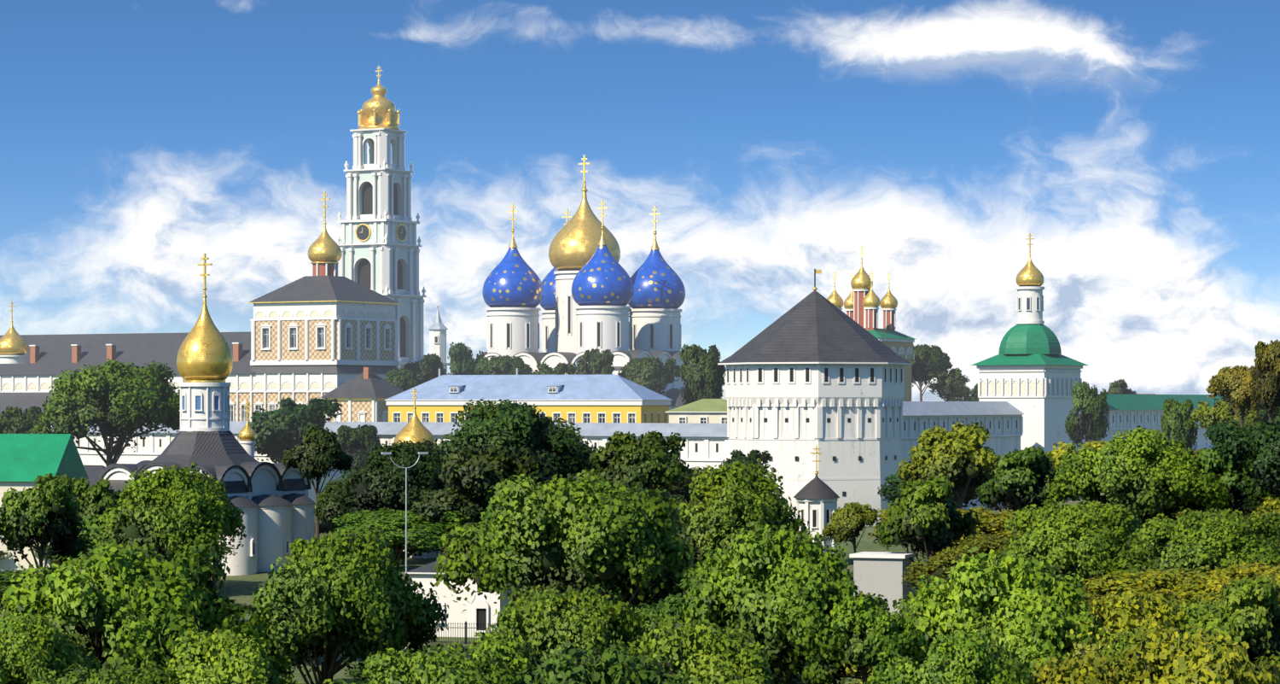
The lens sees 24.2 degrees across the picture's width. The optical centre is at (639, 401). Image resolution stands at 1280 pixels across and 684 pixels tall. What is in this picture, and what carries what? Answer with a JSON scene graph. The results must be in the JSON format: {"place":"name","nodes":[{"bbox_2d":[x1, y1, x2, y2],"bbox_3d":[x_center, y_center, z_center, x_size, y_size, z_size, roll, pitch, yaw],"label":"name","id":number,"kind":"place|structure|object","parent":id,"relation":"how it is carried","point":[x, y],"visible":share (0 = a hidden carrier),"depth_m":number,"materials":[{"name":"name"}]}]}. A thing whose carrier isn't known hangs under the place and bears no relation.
{"place":"outdoors","nodes":[
{"label":"outdoors","id":0,"kind":"place"},
{"bbox_2d":[0,495,1158,683],"bbox_3d":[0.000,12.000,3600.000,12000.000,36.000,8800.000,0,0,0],"label":"terrain","id":1,"kind":"structure","parent":0,"point":[240,588],"depth_m":313.22,"materials":[{"name":"green plant"}]},
{"bbox_2d":[0,405,54,433],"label":"tree","id":2,"kind":"object","parent":1,"relation":"on","point":[14,420],"visible":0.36,"depth_m":423.94,"materials":[{"name":"green plant"}]},
{"bbox_2d":[0,567,81,611],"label":"tree","id":3,"kind":"object","parent":1,"relation":"on","point":[5,577],"visible":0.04,"depth_m":253.91,"materials":[{"name":"green plant"}]},
{"bbox_2d":[0,433,88,571],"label":"green roof shed","id":4,"kind":"structure","parent":1,"relation":"on","point":[26,460],"depth_m":296.35,"materials":[{"name":"beige paint"}]},
{"bbox_2d":[0,472,89,578],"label":"tree","id":5,"kind":"object","parent":1,"relation":"on","point":[44,513],"visible":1,"depth_m":248.23,"materials":[{"name":"green plant"}]},
{"bbox_2d":[0,610,106,683],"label":"tree","id":6,"kind":"object","parent":1,"relation":"on","point":[32,648],"visible":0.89,"depth_m":138.72,"materials":[{"name":"green plant"}]},
{"bbox_2d":[67,476,133,558],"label":"tree","id":7,"kind":"object","parent":1,"relation":"on","point":[100,497],"visible":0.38,"depth_m":288.41,"materials":[{"name":"green plant"}]},
{"bbox_2d":[25,358,180,465],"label":"tree","id":8,"kind":"object","parent":1,"relation":"on","point":[111,398],"visible":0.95,"depth_m":396.51,"materials":[{"name":"green plant"}]},
{"bbox_2d":[30,661,180,683],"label":"tree","id":9,"kind":"object","parent":1,"relation":"on","point":[126,675],"visible":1,"depth_m":134.41,"materials":[{"name":"green plant"}]},
{"bbox_2d":[72,511,175,564],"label":"tree","id":10,"kind":"object","parent":1,"relation":"on","point":[91,523],"visible":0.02,"depth_m":258.05,"materials":[{"name":"green plant"}]},
{"bbox_2d":[0,538,297,679],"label":"tree","id":11,"kind":"object","parent":1,"relation":"on","point":[122,605],"visible":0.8,"depth_m":162.92,"materials":[{"name":"green plant"}]},
{"bbox_2d":[93,461,246,579],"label":"tree","id":12,"kind":"object","parent":1,"relation":"on","point":[168,511],"visible":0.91,"depth_m":232.35,"materials":[{"name":"green plant"}]},
{"bbox_2d":[83,253,315,575],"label":"church","id":13,"kind":"structure","parent":1,"relation":"on","point":[275,502],"depth_m":327.02,"materials":[{"name":"white paint"}]},
{"bbox_2d":[238,401,256,457],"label":"cupola","id":14,"kind":"object","parent":13,"relation":"on","point":[247,435],"visible":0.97,"depth_m":339.34,"materials":[{"name":"gold metal"}]},
{"bbox_2d":[0,191,400,420],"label":"church","id":15,"kind":"structure","parent":1,"relation":"on","point":[323,328],"depth_m":550.03,"materials":[{"name":"beige paint"}]},
{"bbox_2d":[0,301,28,363],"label":"dome","id":16,"kind":"structure","parent":15,"relation":"on","point":[14,346],"depth_m":557.97,"materials":[{"name":"gold metal"}]},
{"bbox_2d":[192,471,244,522],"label":"tree","id":17,"kind":"object","parent":1,"relation":"on","point":[218,482],"visible":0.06,"depth_m":261.23,"materials":[{"name":"green plant"}]},
{"bbox_2d":[159,625,306,683],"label":"tree","id":18,"kind":"object","parent":1,"relation":"on","point":[235,659],"visible":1,"depth_m":133.65,"materials":[{"name":"green plant"}]},
{"bbox_2d":[238,396,342,462],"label":"tree","id":19,"kind":"object","parent":1,"relation":"on","point":[280,430],"visible":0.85,"depth_m":425.61,"materials":[{"name":"green plant"}]},
{"bbox_2d":[288,537,319,663],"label":"tree","id":20,"kind":"object","parent":1,"relation":"on","point":[299,546],"visible":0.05,"depth_m":238.31,"materials":[{"name":"green plant"}]},
{"bbox_2d":[280,424,354,538],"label":"tree","id":21,"kind":"object","parent":1,"relation":"on","point":[318,453],"visible":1,"depth_m":322.93,"materials":[{"name":"green plant"}]},
{"bbox_2d":[314,478,358,529],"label":"tree","id":22,"kind":"object","parent":1,"relation":"on","point":[328,509],"visible":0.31,"depth_m":318.49,"materials":[{"name":"green plant"}]},
{"bbox_2d":[249,525,448,683],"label":"tree","id":23,"kind":"object","parent":1,"relation":"on","point":[353,596],"visible":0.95,"depth_m":167.18,"materials":[{"name":"green plant"}]},
{"bbox_2d":[336,424,381,475],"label":"tree","id":24,"kind":"object","parent":1,"relation":"on","point":[357,443],"visible":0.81,"depth_m":418.91,"materials":[{"name":"green plant"}]},
{"bbox_2d":[320,366,403,421],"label":"small building","id":25,"kind":"structure","parent":1,"relation":"on","point":[364,394],"depth_m":523.58,"materials":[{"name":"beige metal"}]},
{"bbox_2d":[44,420,728,507],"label":"wall","id":26,"kind":"structure","parent":1,"relation":"on","point":[706,444],"depth_m":427.89,"materials":[{"name":"white paint"}]},
{"bbox_2d":[330,437,448,561],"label":"tree","id":27,"kind":"object","parent":1,"relation":"on","point":[380,480],"visible":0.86,"depth_m":306.89,"materials":[{"name":"green plant"}]},
{"bbox_2d":[336,65,450,373],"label":"bell tower","id":28,"kind":"structure","parent":1,"relation":"on","point":[380,248],"depth_m":637.03,"materials":[{"name":"white paint"}]},
{"bbox_2d":[384,367,418,390],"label":"tree","id":29,"kind":"object","parent":1,"relation":"on","point":[402,379],"visible":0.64,"depth_m":538.30,"materials":[{"name":"green plant"}]},
{"bbox_2d":[343,641,467,683],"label":"tree","id":30,"kind":"object","parent":1,"relation":"on","point":[355,671],"visible":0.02,"depth_m":211.64,"materials":[{"name":"green plant"}]},
{"bbox_2d":[331,506,481,571],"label":"tree","id":31,"kind":"object","parent":1,"relation":"on","point":[421,538],"visible":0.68,"depth_m":295.10,"materials":[{"name":"green plant"}]},
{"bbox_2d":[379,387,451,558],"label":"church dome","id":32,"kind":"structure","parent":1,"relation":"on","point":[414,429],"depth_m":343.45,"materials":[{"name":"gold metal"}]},
{"bbox_2d":[398,353,446,385],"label":"tree","id":33,"kind":"object","parent":1,"relation":"on","point":[427,367],"visible":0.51,"depth_m":556.84,"materials":[{"name":"green plant"}]},
{"bbox_2d":[427,305,448,362],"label":"turret","id":34,"kind":"object","parent":1,"relation":"on","point":[437,328],"visible":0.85,"depth_m":778.35,"materials":[{"name":"white paint"}]},
{"bbox_2d":[352,640,525,683],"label":"tree","id":35,"kind":"object","parent":1,"relation":"on","point":[452,665],"visible":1,"depth_m":133.15,"materials":[{"name":"green plant"}]},
{"bbox_2d":[409,477,500,553],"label":"tree","id":36,"kind":"object","parent":1,"relation":"on","point":[432,504],"visible":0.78,"depth_m":296.62,"materials":[{"name":"green plant"}]},
{"bbox_2d":[429,621,495,644],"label":"iron fence","id":37,"kind":"object","parent":1,"relation":"on","point":[465,627],"visible":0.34,"depth_m":252.00,"materials":[{"name":"black metal"}]},
{"bbox_2d":[407,557,519,637],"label":"white lodge","id":38,"kind":"structure","parent":1,"relation":"on","point":[480,608],"depth_m":258.50,"materials":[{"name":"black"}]},
{"bbox_2d":[445,341,485,374],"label":"tree","id":39,"kind":"object","parent":1,"relation":"on","point":[462,361],"visible":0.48,"depth_m":562.33,"materials":[{"name":"green plant"}]},
{"bbox_2d":[446,503,523,605],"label":"tree","id":40,"kind":"object","parent":1,"relation":"on","point":[473,527],"visible":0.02,"depth_m":261.37,"materials":[{"name":"green plant"}]},
{"bbox_2d":[437,444,556,521],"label":"tree","id":41,"kind":"object","parent":1,"relation":"on","point":[473,468],"visible":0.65,"depth_m":298.02,"materials":[{"name":"green plant"}]},
{"bbox_2d":[473,354,533,374],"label":"tree","id":42,"kind":"object","parent":1,"relation":"on","point":[503,364],"visible":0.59,"depth_m":558.11,"materials":[{"name":"green plant"}]},
{"bbox_2d":[430,396,598,482],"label":"tree","id":43,"kind":"object","parent":1,"relation":"on","point":[509,424],"visible":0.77,"depth_m":330.91,"materials":[{"name":"green plant"}]},
{"bbox_2d":[467,624,581,681],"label":"tree","id":44,"kind":"object","parent":1,"relation":"on","point":[507,646],"visible":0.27,"depth_m":149.66,"materials":[{"name":"green plant"}]},
{"bbox_2d":[384,367,672,423],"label":"long yellow building","id":45,"kind":"structure","parent":1,"relation":"on","point":[587,398],"depth_m":488.57,"materials":[{"name":"paint"}]},
{"bbox_2d":[529,361,576,374],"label":"tree","id":46,"kind":"object","parent":1,"relation":"on","point":[559,369],"visible":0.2,"depth_m":544.11,"materials":[{"name":"green plant"}]},
{"bbox_2d":[430,468,697,613],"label":"tree","id":47,"kind":"object","parent":1,"relation":"on","point":[579,531],"visible":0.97,"depth_m":196.06,"materials":[{"name":"green plant"}]},
{"bbox_2d":[488,583,645,667],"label":"tree","id":48,"kind":"object","parent":1,"relation":"on","point":[549,619],"visible":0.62,"depth_m":165.96,"materials":[{"name":"green plant"}]},
{"bbox_2d":[541,415,600,476],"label":"tree","id":49,"kind":"object","parent":1,"relation":"on","point":[589,448],"visible":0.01,"depth_m":344.27,"materials":[{"name":"green plant"}]},
{"bbox_2d":[482,155,686,409],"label":"cathedral","id":50,"kind":"structure","parent":1,"relation":"on","point":[585,291],"depth_m":593.13,"materials":[{"name":"white paint"}]},
{"bbox_2d":[574,347,614,374],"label":"tree","id":51,"kind":"object","parent":1,"relation":"on","point":[599,363],"visible":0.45,"depth_m":542.28,"materials":[{"name":"green plant"}]},
{"bbox_2d":[512,640,693,683],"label":"tree","id":52,"kind":"object","parent":1,"relation":"on","point":[592,666],"visible":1,"depth_m":133.14,"materials":[{"name":"green plant"}]},
{"bbox_2d":[581,430,691,493],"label":"tree","id":53,"kind":"object","parent":1,"relation":"on","point":[644,462],"visible":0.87,"depth_m":327.00,"materials":[{"name":"green plant"}]},
{"bbox_2d":[617,355,680,394],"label":"tree","id":54,"kind":"object","parent":1,"relation":"on","point":[654,374],"visible":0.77,"depth_m":542.55,"materials":[{"name":"green plant"}]},
{"bbox_2d":[616,616,721,657],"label":"tree","id":55,"kind":"object","parent":1,"relation":"on","point":[637,639],"visible":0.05,"depth_m":167.45,"materials":[{"name":"green plant"}]},
{"bbox_2d":[667,460,705,503],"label":"tree","id":56,"kind":"object","parent":1,"relation":"on","point":[684,489],"visible":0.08,"depth_m":339.49,"materials":[{"name":"green plant"}]},
{"bbox_2d":[665,398,727,423],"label":"building","id":57,"kind":"structure","parent":1,"relation":"on","point":[707,410],"depth_m":442.03,"materials":[{"name":"beige paint"}]},
{"bbox_2d":[679,343,725,405],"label":"tree","id":58,"kind":"object","parent":1,"relation":"on","point":[701,370],"visible":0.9,"depth_m":453.28,"materials":[{"name":"green plant"}]},
{"bbox_2d":[626,615,783,683],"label":"tree","id":59,"kind":"object","parent":1,"relation":"on","point":[707,653],"visible":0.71,"depth_m":138.12,"materials":[{"name":"green plant"}]},
{"bbox_2d":[634,592,791,683],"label":"tree","id":60,"kind":"object","parent":1,"relation":"on","point":[668,607],"visible":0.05,"depth_m":170.84,"materials":[{"name":"green plant"}]},
{"bbox_2d":[671,457,810,587],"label":"tree","id":61,"kind":"object","parent":1,"relation":"on","point":[723,506],"visible":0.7,"depth_m":226.98,"materials":[{"name":"green plant"}]},
{"bbox_2d":[721,448,771,481],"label":"tree","id":62,"kind":"object","parent":1,"relation":"on","point":[753,456],"visible":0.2,"depth_m":361.88,"materials":[{"name":"green plant"}]},
{"bbox_2d":[678,521,869,683],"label":"tree","id":63,"kind":"object","parent":1,"relation":"on","point":[779,592],"visible":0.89,"depth_m":166.93,"materials":[{"name":"green plant"}]},
{"bbox_2d":[717,268,912,525],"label":"tower","id":64,"kind":"structure","parent":1,"relation":"on","point":[805,375],"depth_m":390.89,"materials":[{"name":"white paint"}]},
{"bbox_2d":[793,444,839,554],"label":"chapel","id":65,"kind":"structure","parent":1,"relation":"on","point":[816,498],"depth_m":328.27,"materials":[{"name":"white paint"}]},
{"bbox_2d":[821,501,878,552],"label":"tree","id":66,"kind":"object","parent":1,"relation":"on","point":[852,519],"visible":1,"depth_m":298.67,"materials":[{"name":"green plant"}]},
{"bbox_2d":[801,591,928,683],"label":"tree","id":67,"kind":"object","parent":1,"relation":"on","point":[874,626],"visible":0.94,"depth_m":163.81,"materials":[{"name":"green plant"}]},
{"bbox_2d":[826,244,915,401],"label":"church","id":68,"kind":"structure","parent":1,"relation":"on","point":[862,302],"depth_m":498.80,"materials":[{"name":"paint"}]},
{"bbox_2d":[849,551,918,615],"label":"concrete kiosk","id":69,"kind":"object","parent":1,"relation":"on","point":[877,573],"visible":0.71,"depth_m":260.10,"materials":[{"name":"white concrete"}]},
{"bbox_2d":[876,471,977,506],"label":"tree","id":70,"kind":"object","parent":1,"relation":"on","point":[893,490],"visible":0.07,"depth_m":344.00,"materials":[{"name":"green plant"}]},
{"bbox_2d":[873,474,980,584],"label":"tree","id":71,"kind":"object","parent":1,"relation":"on","point":[926,517],"visible":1,"depth_m":260.74,"materials":[{"name":"green plant"}]},
{"bbox_2d":[911,343,953,401],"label":"tree","id":72,"kind":"object","parent":1,"relation":"on","point":[926,360],"visible":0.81,"depth_m":523.70,"materials":[{"name":"green plant"}]},
{"bbox_2d":[896,420,1000,508],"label":"tree","id":73,"kind":"object","parent":1,"relation":"on","point":[962,456],"visible":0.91,"depth_m":332.72,"materials":[{"name":"green plant"}]},
{"bbox_2d":[867,506,1029,552],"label":"bush","id":74,"kind":"object","parent":1,"relation":"on","point":[992,523],"visible":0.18,"depth_m":295.99,"materials":[{"name":"green plant"}]},
{"bbox_2d":[927,366,971,401],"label":"tree","id":75,"kind":"object","parent":1,"relation":"on","point":[951,386],"visible":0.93,"depth_m":523.49,"materials":[{"name":"green plant"}]},
{"bbox_2d":[863,628,1036,683],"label":"tree","id":76,"kind":"object","parent":1,"relation":"on","point":[963,658],"visible":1,"depth_m":133.33,"materials":[{"name":"green plant"}]},
{"bbox_2d":[901,531,1010,591],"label":"bush","id":77,"kind":"object","parent":1,"relation":"on","point":[940,565],"visible":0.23,"depth_m":254.65,"materials":[{"name":"green plant"}]},
{"bbox_2d":[901,401,1023,509],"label":"wall","id":78,"kind":"structure","parent":1,"relation":"on","point":[1003,421],"depth_m":439.58,"materials":[{"name":"white paint"}]},
{"bbox_2d":[890,546,1105,676],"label":"tree","id":79,"kind":"object","parent":1,"relation":"on","point":[1015,597],"visible":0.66,"depth_m":167.14,"materials":[{"name":"green plant"}]},
{"bbox_2d":[917,617,1081,668],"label":"tree","id":80,"kind":"object","parent":1,"relation":"on","point":[986,630],"visible":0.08,"depth_m":165.13,"materials":[{"name":"green plant"}]},
{"bbox_2d":[975,445,1081,512],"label":"tree","id":81,"kind":"object","parent":1,"relation":"on","point":[1018,480],"visible":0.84,"depth_m":318.00,"materials":[{"name":"green plant"}]},
{"bbox_2d":[971,232,1087,496],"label":"gate tower","id":82,"kind":"structure","parent":1,"relation":"on","point":[1031,371],"depth_m":466.12,"materials":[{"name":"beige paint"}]},
{"bbox_2d":[994,498,1143,586],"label":"tree","id":83,"kind":"object","parent":1,"relation":"on","point":[1088,539],"visible":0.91,"depth_m":228.32,"materials":[{"name":"green plant"}]},
{"bbox_2d":[1044,439,1107,500],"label":"tree","id":84,"kind":"object","parent":1,"relation":"on","point":[1055,453],"visible":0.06,"depth_m":345.14,"materials":[{"name":"yellow plant"}]},
{"bbox_2d":[1064,380,1109,446],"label":"tree","id":85,"kind":"object","parent":1,"relation":"on","point":[1090,404],"visible":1,"depth_m":428.78,"materials":[{"name":"green plant"}]},
{"bbox_2d":[1029,646,1160,683],"bbox_3d":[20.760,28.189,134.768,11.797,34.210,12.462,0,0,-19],"label":"bush","id":86,"kind":"object","parent":1,"relation":"on","point":[1067,671],"visible":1,"depth_m":134.56,"materials":[{"name":"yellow plant"}]},
{"bbox_2d":[1106,378,1136,394],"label":"tree","id":87,"kind":"object","parent":1,"relation":"on","point":[1119,386],"visible":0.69,"depth_m":518.89,"materials":[{"name":"green plant"}]},
{"bbox_2d":[1058,587,1188,659],"bbox_3d":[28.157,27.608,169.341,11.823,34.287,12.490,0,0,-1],"label":"bush","id":88,"kind":"object","parent":1,"relation":"on","point":[1128,612],"visible":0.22,"depth_m":168.06,"materials":[{"name":"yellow plant"}]},
{"bbox_2d":[1037,424,1233,522],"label":"tree","id":89,"kind":"object","parent":1,"relation":"on","point":[1142,468],"visible":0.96,"depth_m":295.69,"materials":[{"name":"green plant"}]},
{"bbox_2d":[1093,626,1183,680],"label":"bush","id":90,"kind":"object","parent":1,"relation":"on","point":[1120,642],"visible":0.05,"depth_m":139.84,"materials":[{"name":"green plant"}]},
{"bbox_2d":[1080,565,1224,610],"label":"bush","id":91,"kind":"object","parent":1,"relation":"on","point":[1184,586],"visible":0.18,"depth_m":209.69,"materials":[{"name":"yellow plant"}]},
{"bbox_2d":[1080,393,1229,449],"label":"wall","id":92,"kind":"structure","parent":1,"relation":"on","point":[1127,412],"depth_m":502.30,"materials":[{"name":"white paint"}]},
{"bbox_2d":[1159,397,1198,449],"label":"tree","id":93,"kind":"object","parent":1,"relation":"on","point":[1176,421],"visible":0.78,"depth_m":378.54,"materials":[{"name":"green plant"}]},
{"bbox_2d":[1104,506,1279,579],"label":"tree","id":94,"kind":"object","parent":1,"relation":"on","point":[1193,540],"visible":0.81,"depth_m":219.63,"materials":[{"name":"green plant"}]},
{"bbox_2d":[1138,503,1250,529],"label":"tree","id":95,"kind":"object","parent":1,"relation":"on","point":[1192,508],"visible":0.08,"depth_m":297.63,"materials":[{"name":"green plant"}]},
{"bbox_2d":[1112,618,1279,683],"bbox_3d":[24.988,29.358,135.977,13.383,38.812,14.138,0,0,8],"label":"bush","id":96,"kind":"object","parent":1,"relation":"on","point":[1206,656],"visible":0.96,"depth_m":134.16,"materials":[{"name":"yellow plant"}]},
{"bbox_2d":[1147,596,1279,676],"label":"tree","id":97,"kind":"object","parent":1,"relation":"on","point":[1202,613],"visible":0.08,"depth_m":168.16,"materials":[{"name":"green plant"}]},
{"bbox_2d":[1170,560,1279,605],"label":"tree","id":98,"kind":"object","parent":1,"relation":"on","point":[1249,571],"visible":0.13,"depth_m":210.75,"materials":[{"name":"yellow plant"}]},
{"bbox_2d":[1188,398,1264,439],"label":"tree","id":99,"kind":"object","parent":1,"relation":"on","point":[1205,415],"visible":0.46,"depth_m":358.84,"materials":[{"name":"green plant"}]},
{"bbox_2d":[1180,447,1279,518],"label":"tree","id":100,"kind":"object","parent":1,"relation":"on","point":[1245,495],"visible":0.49,"depth_m":297.30,"materials":[{"name":"green plant"}]},
{"bbox_2d":[1205,364,1262,427],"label":"tree","id":101,"kind":"object","parent":1,"relation":"on","point":[1233,384],"visible":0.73,"depth_m":343.55,"materials":[{"name":"yellow plant"}]},
{"bbox_2d":[1196,418,1279,500],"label":"tree","id":102,"kind":"object","parent":1,"relation":"on","point":[1259,443],"visible":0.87,"depth_m":296.88,"materials":[{"name":"green plant"}]},
{"bbox_2d":[1209,572,1279,663],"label":"tree","id":103,"kind":"object","parent":1,"relation":"on","point":[1254,601],"visible":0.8,"depth_m":168.31,"materials":[{"name":"green plant"}]},
{"bbox_2d":[1245,496,1279,552],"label":"tree","id":104,"kind":"object","parent":1,"relation":"on","point":[1271,504],"visible":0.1,"depth_m":239.96,"materials":[{"name":"green plant"}]},
{"bbox_2d":[1249,338,1279,424],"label":"tree","id":105,"kind":"object","parent":1,"relation":"on","point":[1265,385],"visible":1,"depth_m":334.18,"materials":[{"name":"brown plant"}]},
{"bbox_2d":[0,0,1279,401],"label":"sky","id":106,"kind":"structure","parent":0,"point":[1136,143],"materials":[{"name":"blue"}]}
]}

